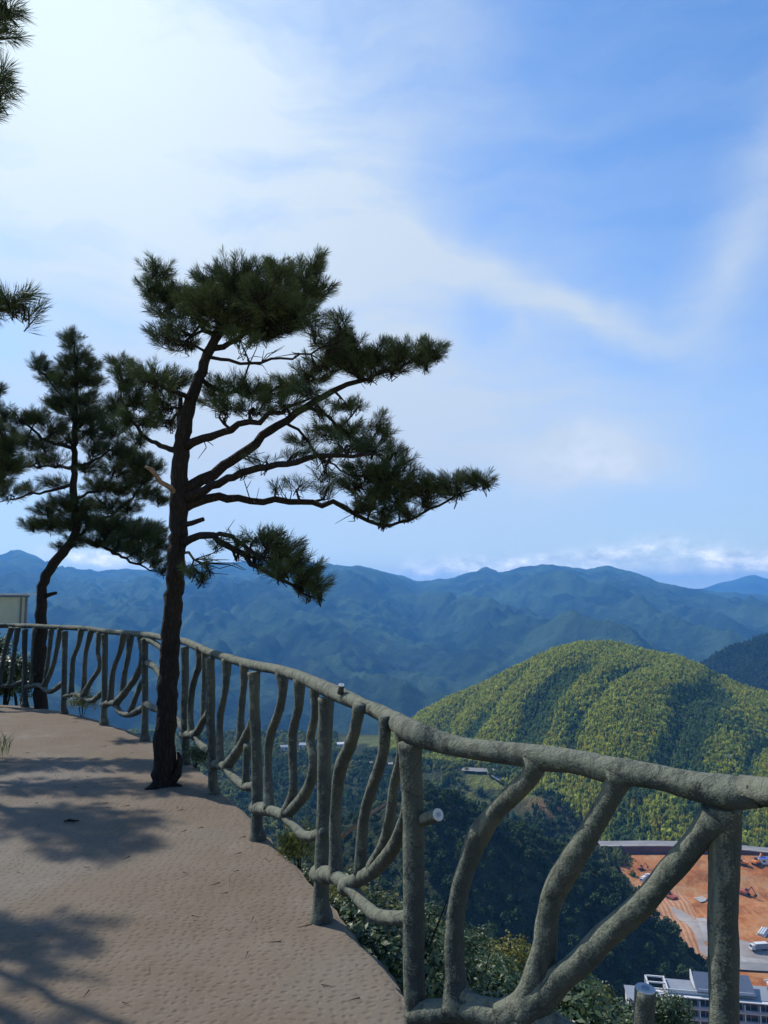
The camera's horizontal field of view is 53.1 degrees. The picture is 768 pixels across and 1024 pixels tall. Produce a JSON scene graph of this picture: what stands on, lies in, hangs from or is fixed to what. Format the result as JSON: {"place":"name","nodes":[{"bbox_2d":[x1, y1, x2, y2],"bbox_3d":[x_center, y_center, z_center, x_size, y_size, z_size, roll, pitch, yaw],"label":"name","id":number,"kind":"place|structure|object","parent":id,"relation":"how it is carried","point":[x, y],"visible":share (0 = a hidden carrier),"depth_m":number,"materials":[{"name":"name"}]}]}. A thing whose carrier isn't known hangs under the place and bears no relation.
{"place":"outdoors","nodes":[
{"label":"outdoors","id":0,"kind":"place"},
{"bbox_2d":[0,705,403,1023],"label":"walkway","id":1,"kind":"structure","parent":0,"point":[110,928],"depth_m":3.76,"materials":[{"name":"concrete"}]},
{"bbox_2d":[0,730,14,756],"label":"grass tuft","id":2,"kind":"object","parent":1,"relation":"on","point":[5,740],"visible":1,"depth_m":7.23,"materials":[{"name":"plant"}]},
{"bbox_2d":[0,0,53,335],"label":"pine tree","id":3,"kind":"object","parent":1,"relation":"on","point":[14,307],"visible":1,"depth_m":3.83,"materials":[{"name":"green plant"}]},
{"bbox_2d":[66,688,99,716],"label":"shrub","id":4,"kind":"object","parent":1,"relation":"on","point":[81,702],"visible":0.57,"depth_m":9.52,"materials":[{"name":"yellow plant"}]},
{"bbox_2d":[17,736,359,1005],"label":"pine litter","id":5,"kind":"object","parent":1,"relation":"on","point":[185,872],"visible":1,"depth_m":4.04,"materials":[{"name":"brown plant"}]},
{"bbox_2d":[183,744,207,766],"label":"shrub","id":6,"kind":"object","parent":1,"relation":"on","point":[197,754],"visible":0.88,"depth_m":6.73,"materials":[{"name":"green plant"}]},
{"bbox_2d":[275,815,315,869],"bbox_3d":[-0.507,2.030,4.573,0.303,0.428,0.340,2,-6,-14],"label":"shrub","id":7,"kind":"object","parent":1,"relation":"on","point":[289,842],"visible":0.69,"depth_m":4.50,"materials":[{"name":"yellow plant"}]},
{"bbox_2d":[100,242,500,789],"bbox_3d":[-0.810,-0.095,6.258,3.594,4.818,1.833,0,-6,0],"label":"pine tree","id":8,"kind":"object","parent":1,"relation":"on","point":[233,302],"visible":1,"depth_m":6.37,"materials":[{"name":"green plant"}]},
{"bbox_2d":[0,623,767,1023],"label":"branch railing","id":9,"kind":"object","parent":1,"relation":"on","point":[546,985],"visible":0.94,"depth_m":2.38,"materials":[{"name":"concrete"}]},
{"bbox_2d":[0,550,767,1023],"bbox_3d":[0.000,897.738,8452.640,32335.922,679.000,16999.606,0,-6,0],"label":"terrain","id":10,"kind":"structure","parent":0,"point":[406,646],"depth_m":2883.91,"materials":[{"name":"green plant"}]},
{"bbox_2d":[0,633,18,658],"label":"shrub","id":11,"kind":"object","parent":10,"relation":"on","point":[2,641],"visible":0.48,"depth_m":12.46,"materials":[{"name":"green plant"}]},
{"bbox_2d":[0,379,30,487],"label":"pine tree","id":12,"kind":"object","parent":10,"relation":"on","point":[12,461],"visible":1,"depth_m":8.97,"materials":[{"name":"green plant"}]},
{"bbox_2d":[0,647,30,704],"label":"shrub","id":13,"kind":"object","parent":10,"relation":"on","point":[17,674],"visible":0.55,"depth_m":11.53,"materials":[{"name":"green plant"}]},
{"bbox_2d":[0,679,32,705],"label":"shrub","id":14,"kind":"object","parent":10,"relation":"on","point":[14,693],"visible":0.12,"depth_m":11.96,"materials":[{"name":"green plant"}]},
{"bbox_2d":[0,593,36,703],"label":"panel board","id":15,"kind":"object","parent":10,"relation":"on","point":[13,607],"visible":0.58,"depth_m":14.87,"materials":[{"name":"paint"}]},
{"bbox_2d":[0,323,169,708],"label":"pine tree","id":16,"kind":"object","parent":10,"relation":"on","point":[128,536],"visible":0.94,"depth_m":10.60,"materials":[{"name":"green plant"}]},
{"bbox_2d":[296,861,313,886],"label":"shrub","id":17,"kind":"object","parent":10,"relation":"on","point":[306,874],"visible":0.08,"depth_m":8.75,"materials":[{"name":"green plant"}]},
{"bbox_2d":[329,885,340,906],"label":"shrub","id":18,"kind":"object","parent":10,"relation":"on","point":[333,890],"visible":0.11,"depth_m":11.70,"materials":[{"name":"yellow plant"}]},
{"bbox_2d":[331,894,389,934],"bbox_3d":[-0.192,3.658,6.573,0.649,0.701,0.660,-1,-6,11],"label":"shrub","id":19,"kind":"object","parent":10,"relation":"on","point":[346,903],"visible":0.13,"depth_m":6.62,"materials":[{"name":"green plant"}]},
{"bbox_2d":[341,801,386,839],"bbox_3d":[-0.181,2.977,7.427,0.045,0.107,1.104,-3,-7,25],"label":"dead pole","id":20,"kind":"object","parent":10,"relation":"on","point":[344,834],"visible":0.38,"depth_m":7.21,"materials":[{"name":"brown wood"}]},
{"bbox_2d":[329,885,400,931],"bbox_3d":[-0.244,4.210,7.648,0.756,0.892,0.816,-5,-8,40],"label":"shrub","id":21,"kind":"object","parent":10,"relation":"on","point":[376,896],"visible":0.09,"depth_m":7.74,"materials":[{"name":"green plant"}]},
{"bbox_2d":[329,867,402,929],"bbox_3d":[-0.235,5.653,10.400,1.145,1.442,1.022,0,-6,2],"label":"shrub","id":22,"kind":"object","parent":10,"relation":"on","point":[365,886],"visible":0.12,"depth_m":10.55,"materials":[{"name":"green plant"}]},
{"bbox_2d":[128,728,613,867],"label":"valley wood","id":23,"kind":"object","parent":10,"relation":"on","point":[353,804],"visible":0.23,"depth_m":564.81,"materials":[{"name":"green plant"}]},
{"bbox_2d":[340,897,447,998],"bbox_3d":[-0.035,2.853,4.521,0.965,0.969,0.912,-4,-7,34],"label":"shrub","id":24,"kind":"object","parent":10,"relation":"on","point":[387,952],"visible":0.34,"depth_m":4.49,"materials":[{"name":"green plant"}]},
{"bbox_2d":[393,899,445,924],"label":"shrub","id":25,"kind":"object","parent":10,"relation":"on","point":[429,910],"visible":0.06,"depth_m":14.36,"materials":[{"name":"green plant"}]},
{"bbox_2d":[364,913,489,997],"bbox_3d":[0.272,3.519,5.649,0.982,1.074,0.910,1,-6,-12],"label":"shrub","id":26,"kind":"object","parent":10,"relation":"on","point":[468,953],"visible":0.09,"depth_m":5.51,"materials":[{"name":"green plant"}]},
{"bbox_2d":[423,779,435,790],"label":"broadleaf tree","id":27,"kind":"object","parent":10,"relation":"on","point":[428,784],"visible":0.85,"depth_m":322.37,"materials":[{"name":"green plant"}]},
{"bbox_2d":[428,893,440,906],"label":"broadleaf tree","id":28,"kind":"object","parent":10,"relation":"on","point":[435,898],"visible":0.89,"depth_m":277.47,"materials":[{"name":"green plant"}]},
{"bbox_2d":[432,848,446,862],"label":"broadleaf tree","id":29,"kind":"object","parent":10,"relation":"on","point":[439,855],"visible":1,"depth_m":291.68,"materials":[{"name":"green plant"}]},
{"bbox_2d":[439,874,452,889],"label":"broadleaf tree","id":30,"kind":"object","parent":10,"relation":"on","point":[446,883],"visible":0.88,"depth_m":282.53,"materials":[{"name":"green plant"}]},
{"bbox_2d":[442,787,455,799],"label":"broadleaf tree","id":31,"kind":"object","parent":10,"relation":"on","point":[451,795],"visible":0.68,"depth_m":315.05,"materials":[{"name":"green plant"}]},
{"bbox_2d":[445,809,462,818],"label":"broadleaf tree","id":32,"kind":"object","parent":10,"relation":"on","point":[457,814],"visible":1,"depth_m":308.25,"materials":[{"name":"green plant"}]},
{"bbox_2d":[454,835,465,847],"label":"broadleaf tree","id":33,"kind":"object","parent":10,"relation":"on","point":[460,842],"visible":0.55,"depth_m":297.87,"materials":[{"name":"green plant"}]},
{"bbox_2d":[460,798,473,809],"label":"broadleaf tree","id":34,"kind":"object","parent":10,"relation":"on","point":[466,804],"visible":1,"depth_m":315.42,"materials":[{"name":"green plant"}]},
{"bbox_2d":[465,911,476,923],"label":"broadleaf tree","id":35,"kind":"object","parent":10,"relation":"on","point":[471,917],"visible":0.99,"depth_m":275.31,"materials":[{"name":"green plant"}]},
{"bbox_2d":[439,949,509,1023],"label":"shrub","id":36,"kind":"object","parent":10,"relation":"on","point":[481,990],"visible":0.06,"depth_m":7.08,"materials":[{"name":"green plant"}]},
{"bbox_2d":[464,925,498,957],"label":"shrub","id":37,"kind":"object","parent":10,"relation":"on","point":[479,940],"visible":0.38,"depth_m":14.06,"materials":[{"name":"green plant"}]},
{"bbox_2d":[482,845,495,859],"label":"broadleaf tree","id":38,"kind":"object","parent":10,"relation":"on","point":[490,852],"visible":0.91,"depth_m":297.08,"materials":[{"name":"green plant"}]},
{"bbox_2d":[484,904,495,917],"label":"broadleaf tree","id":39,"kind":"object","parent":10,"relation":"on","point":[489,909],"visible":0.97,"depth_m":279.66,"materials":[{"name":"green plant"}]},
{"bbox_2d":[483,921,499,939],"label":"broadleaf tree","id":40,"kind":"object","parent":10,"relation":"on","point":[491,926],"visible":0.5,"depth_m":272.64,"materials":[{"name":"green plant"}]},
{"bbox_2d":[470,945,516,975],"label":"shrub","id":41,"kind":"object","parent":10,"relation":"on","point":[495,958],"visible":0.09,"depth_m":12.74,"materials":[{"name":"green plant"}]},
{"bbox_2d":[469,952,523,996],"bbox_3d":[1.350,6.035,9.235,1.141,1.346,1.232,1,-6,-10],"label":"shrub","id":42,"kind":"object","parent":10,"relation":"on","point":[499,974],"visible":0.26,"depth_m":9.32,"materials":[{"name":"green plant"}]},
{"bbox_2d":[291,792,707,971],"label":"knoll wood","id":43,"kind":"object","parent":10,"relation":"on","point":[700,959],"visible":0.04,"depth_m":307.36,"materials":[{"name":"green plant"}]},
{"bbox_2d":[497,909,513,927],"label":"broadleaf tree","id":44,"kind":"object","parent":10,"relation":"on","point":[504,917],"visible":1,"depth_m":278.49,"materials":[{"name":"green plant"}]},
{"bbox_2d":[501,892,513,905],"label":"broadleaf tree","id":45,"kind":"object","parent":10,"relation":"on","point":[509,899],"visible":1,"depth_m":285.25,"materials":[{"name":"green plant"}]},
{"bbox_2d":[485,928,531,973],"bbox_3d":[2.299,7.963,13.196,1.059,1.545,1.104,2,-6,-15],"label":"shrub","id":46,"kind":"object","parent":10,"relation":"on","point":[520,954],"visible":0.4,"depth_m":13.23,"materials":[{"name":"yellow plant"}]},
{"bbox_2d":[507,904,524,922],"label":"broadleaf tree","id":47,"kind":"object","parent":10,"relation":"on","point":[516,911],"visible":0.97,"depth_m":280.25,"materials":[{"name":"green plant"}]},
{"bbox_2d":[510,828,524,839],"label":"broadleaf tree","id":48,"kind":"object","parent":10,"relation":"on","point":[517,834],"visible":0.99,"depth_m":309.39,"materials":[{"name":"green plant"}]},
{"bbox_2d":[522,836,532,849],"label":"broadleaf tree","id":49,"kind":"object","parent":10,"relation":"on","point":[529,841],"visible":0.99,"depth_m":306.52,"materials":[{"name":"green plant"}]},
{"bbox_2d":[520,843,537,862],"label":"broadleaf tree","id":50,"kind":"object","parent":10,"relation":"on","point":[530,852],"visible":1,"depth_m":301.31,"materials":[{"name":"green plant"}]},
{"bbox_2d":[529,872,543,882],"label":"broadleaf tree","id":51,"kind":"object","parent":10,"relation":"on","point":[539,877],"visible":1,"depth_m":295.71,"materials":[{"name":"green plant"}]},
{"bbox_2d":[530,826,543,836],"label":"broadleaf tree","id":52,"kind":"object","parent":10,"relation":"on","point":[534,830],"visible":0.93,"depth_m":316.55,"materials":[{"name":"green plant"}]},
{"bbox_2d":[533,833,548,843],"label":"broadleaf tree","id":53,"kind":"object","parent":10,"relation":"on","point":[539,838],"visible":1,"depth_m":311.87,"materials":[{"name":"green plant"}]},
{"bbox_2d":[494,962,632,1023],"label":"shrub","id":54,"kind":"object","parent":10,"relation":"on","point":[579,1008],"visible":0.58,"depth_m":6.53,"materials":[{"name":"green plant"}]},
{"bbox_2d":[560,902,569,916],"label":"broadleaf tree","id":55,"kind":"object","parent":10,"relation":"on","point":[564,907],"visible":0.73,"depth_m":287.36,"materials":[{"name":"green plant"}]},
{"bbox_2d":[563,915,576,928],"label":"broadleaf tree","id":56,"kind":"object","parent":10,"relation":"on","point":[570,921],"visible":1,"depth_m":284.63,"materials":[{"name":"green plant"}]},
{"bbox_2d":[564,934,579,947],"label":"broadleaf tree","id":57,"kind":"object","parent":10,"relation":"on","point":[571,939],"visible":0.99,"depth_m":279.50,"materials":[{"name":"green plant"}]},
{"bbox_2d":[569,904,583,916],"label":"broadleaf tree","id":58,"kind":"object","parent":10,"relation":"on","point":[576,910],"visible":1,"depth_m":288.01,"materials":[{"name":"green plant"}]},
{"bbox_2d":[570,883,583,895],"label":"broadleaf tree","id":59,"kind":"object","parent":10,"relation":"on","point":[577,888],"visible":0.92,"depth_m":295.44,"materials":[{"name":"green plant"}]},
{"bbox_2d":[389,639,767,847],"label":"hillside forest","id":60,"kind":"object","parent":10,"relation":"on","point":[716,736],"visible":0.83,"depth_m":621.64,"materials":[{"name":"green plant"}]},
{"bbox_2d":[581,899,594,910],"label":"broadleaf tree","id":61,"kind":"object","parent":10,"relation":"on","point":[587,905],"visible":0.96,"depth_m":291.49,"materials":[{"name":"green plant"}]},
{"bbox_2d":[560,985,615,1020],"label":"shrub","id":62,"kind":"object","parent":10,"relation":"on","point":[600,1003],"visible":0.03,"depth_m":11.21,"materials":[{"name":"green plant"}]},
{"bbox_2d":[586,890,601,903],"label":"broadleaf tree","id":63,"kind":"object","parent":10,"relation":"on","point":[594,897],"visible":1,"depth_m":293.73,"materials":[{"name":"green plant"}]},
{"bbox_2d":[588,913,603,925],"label":"broadleaf tree","id":64,"kind":"object","parent":10,"relation":"on","point":[596,918],"visible":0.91,"depth_m":288.86,"materials":[{"name":"green plant"}]},
{"bbox_2d":[590,859,602,870],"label":"broadleaf tree","id":65,"kind":"object","parent":10,"relation":"on","point":[597,865],"visible":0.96,"depth_m":310.83,"materials":[{"name":"green plant"}]},
{"bbox_2d":[594,884,607,894],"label":"broadleaf tree","id":66,"kind":"object","parent":10,"relation":"on","point":[600,888],"visible":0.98,"depth_m":298.57,"materials":[{"name":"green plant"}]},
{"bbox_2d":[596,868,608,878],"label":"broadleaf tree","id":67,"kind":"object","parent":10,"relation":"on","point":[601,873],"visible":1,"depth_m":304.25,"materials":[{"name":"green plant"}]},
{"bbox_2d":[594,894,613,913],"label":"broadleaf tree","id":68,"kind":"object","parent":10,"relation":"on","point":[604,905],"visible":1,"depth_m":292.23,"materials":[{"name":"green plant"}]},
{"bbox_2d":[597,846,614,868],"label":"broadleaf tree","id":69,"kind":"object","parent":10,"relation":"on","point":[607,860],"visible":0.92,"depth_m":397.14,"materials":[{"name":"green plant"}]},
{"bbox_2d":[601,951,613,966],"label":"broadleaf tree","id":70,"kind":"object","parent":10,"relation":"on","point":[607,959],"visible":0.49,"depth_m":276.92,"materials":[{"name":"green plant"}]},
{"bbox_2d":[607,872,620,884],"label":"broadleaf tree","id":71,"kind":"object","parent":10,"relation":"on","point":[616,877],"visible":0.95,"depth_m":304.14,"materials":[{"name":"green plant"}]},
{"bbox_2d":[607,892,621,908],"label":"broadleaf tree","id":72,"kind":"object","parent":10,"relation":"on","point":[614,898],"visible":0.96,"depth_m":294.13,"materials":[{"name":"green plant"}]},
{"bbox_2d":[611,881,623,893],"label":"broadleaf tree","id":73,"kind":"object","parent":10,"relation":"on","point":[617,886],"visible":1,"depth_m":300.78,"materials":[{"name":"green plant"}]},
{"bbox_2d":[613,977,625,994],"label":"broadleaf tree","id":74,"kind":"object","parent":10,"relation":"on","point":[619,985],"visible":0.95,"depth_m":272.01,"materials":[{"name":"green plant"}]},
{"bbox_2d":[608,996,633,1021],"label":"shrub","id":75,"kind":"object","parent":10,"relation":"on","point":[625,1001],"visible":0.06,"depth_m":13.73,"materials":[{"name":"green plant"}]},
{"bbox_2d":[600,978,660,1023],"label":"shrub","id":76,"kind":"object","parent":10,"relation":"on","point":[626,1016],"visible":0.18,"depth_m":12.62,"materials":[{"name":"green plant"}]},
{"bbox_2d":[626,972,641,985],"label":"broadleaf tree","id":77,"kind":"object","parent":10,"relation":"on","point":[634,982],"visible":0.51,"depth_m":275.30,"materials":[{"name":"green plant"}]},
{"bbox_2d":[641,940,655,956],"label":"broadleaf tree","id":78,"kind":"object","parent":10,"relation":"on","point":[649,946],"visible":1,"depth_m":282.97,"materials":[{"name":"green plant"}]},
{"bbox_2d":[649,916,666,933],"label":"broadleaf tree","id":79,"kind":"object","parent":10,"relation":"on","point":[655,924],"visible":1,"depth_m":291.07,"materials":[{"name":"green plant"}]},
{"bbox_2d":[657,953,669,965],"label":"broadleaf tree","id":80,"kind":"object","parent":10,"relation":"on","point":[662,958],"visible":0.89,"depth_m":281.16,"materials":[{"name":"green plant"}]},
{"bbox_2d":[654,962,677,979],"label":"broadleaf tree","id":81,"kind":"object","parent":10,"relation":"on","point":[663,970],"visible":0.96,"depth_m":276.08,"materials":[{"name":"green plant"}]},
{"bbox_2d":[665,922,681,939],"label":"broadleaf tree","id":82,"kind":"object","parent":10,"relation":"on","point":[673,929],"visible":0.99,"depth_m":291.99,"materials":[{"name":"green plant"}]},
{"bbox_2d":[655,987,697,1023],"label":"shrub","id":83,"kind":"object","parent":10,"relation":"on","point":[666,1008],"visible":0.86,"depth_m":11.63,"materials":[{"name":"green plant"}]},
{"bbox_2d":[675,964,689,978],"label":"broadleaf tree","id":84,"kind":"object","parent":10,"relation":"on","point":[682,971],"visible":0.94,"depth_m":275.27,"materials":[{"name":"green plant"}]},
{"bbox_2d":[676,939,688,954],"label":"broadleaf tree","id":85,"kind":"object","parent":10,"relation":"on","point":[682,946],"visible":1,"depth_m":284.36,"materials":[{"name":"green plant"}]},
{"bbox_2d":[699,633,767,690],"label":"ridge wood","id":86,"kind":"object","parent":10,"relation":"on","point":[744,661],"visible":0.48,"depth_m":1406.45,"materials":[{"name":"green plant"}]},
{"bbox_2d":[0,0,767,588],"label":"sky","id":87,"kind":"structure","parent":0,"point":[571,195],"materials":[{"name":"blue"}]},
{"bbox_2d":[462,767,500,771],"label":"building","id":88,"kind":"structure","parent":0,"point":[476,769],"depth_m":568.90,"materials":[{"name":"white"}]},
{"bbox_2d":[651,890,707,958],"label":"haul road","id":89,"kind":"structure","parent":0,"point":[683,904],"depth_m":347.16,"materials":[{"name":"orange soil"}]},
{"bbox_2d":[598,841,767,850],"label":"ridge road","id":90,"kind":"structure","parent":0,"point":[659,842],"depth_m":414.26,"materials":[{"name":"grey concrete"}]},
{"bbox_2d":[619,855,767,986],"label":"earthworks ground","id":91,"kind":"structure","parent":0,"point":[753,910],"depth_m":373.44,"materials":[{"name":"orange soil"}]},
{"bbox_2d":[608,846,623,858],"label":"broadleaf tree","id":92,"kind":"object","parent":91,"relation":"on","point":[615,851],"visible":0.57,"depth_m":402.55,"materials":[{"name":"green plant"}]},
{"bbox_2d":[614,852,630,869],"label":"broadleaf tree","id":93,"kind":"object","parent":91,"relation":"on","point":[619,860],"visible":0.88,"depth_m":396.54,"materials":[{"name":"green plant"}]},
{"bbox_2d":[624,985,634,1006],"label":"annex house","id":94,"kind":"structure","parent":91,"relation":"on","point":[629,991],"depth_m":246.39,"materials":[{"name":"white paint"}]},
{"bbox_2d":[600,844,767,858],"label":"retaining wall","id":95,"kind":"structure","parent":91,"relation":"on","point":[648,849],"depth_m":409.35,"materials":[{"name":"grey concrete"}]},
{"bbox_2d":[644,969,767,1023],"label":"apartment block","id":96,"kind":"structure","parent":91,"relation":"on","point":[753,1004],"depth_m":234.91,"materials":[{"name":"white paint"}]},
{"bbox_2d":[744,1014,757,1021],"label":"window","id":97,"kind":"structure","parent":96,"relation":"in","point":[754,1018],"depth_m":231.89,"materials":[{"name":"blue glass"}]},
{"bbox_2d":[739,887,756,896],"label":"excavator","id":98,"kind":"object","parent":91,"relation":"on","point":[744,892],"visible":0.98,"depth_m":364.43,"materials":[{"name":"red metal"}]},
{"bbox_2d":[756,926,767,937],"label":"stacked pipes","id":99,"kind":"object","parent":91,"relation":"on","point":[762,931],"visible":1,"depth_m":323.50,"materials":[{"name":"white paint"}]},
{"bbox_2d":[622,959,767,1003],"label":"road","id":100,"kind":"structure","parent":0,"point":[753,966],"depth_m":298.62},
{"bbox_2d":[696,918,707,940],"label":"building","id":101,"kind":"structure","parent":0,"point":[702,922],"depth_m":327.45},
{"bbox_2d":[669,906,767,958],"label":"gravel ground","id":102,"kind":"structure","parent":0,"point":[694,926],"depth_m":315.31,"materials":[{"name":"grey gravel"}]},
{"bbox_2d":[749,941,767,951],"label":"lorry","id":103,"kind":"object","parent":102,"relation":"on","point":[754,946],"visible":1,"depth_m":309.29,"materials":[{"name":"white paint"}]},
{"bbox_2d":[707,951,767,962],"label":"pale ground","id":104,"kind":"structure","parent":0,"point":[747,959],"depth_m":303.15,"materials":[{"name":"grey concrete"}]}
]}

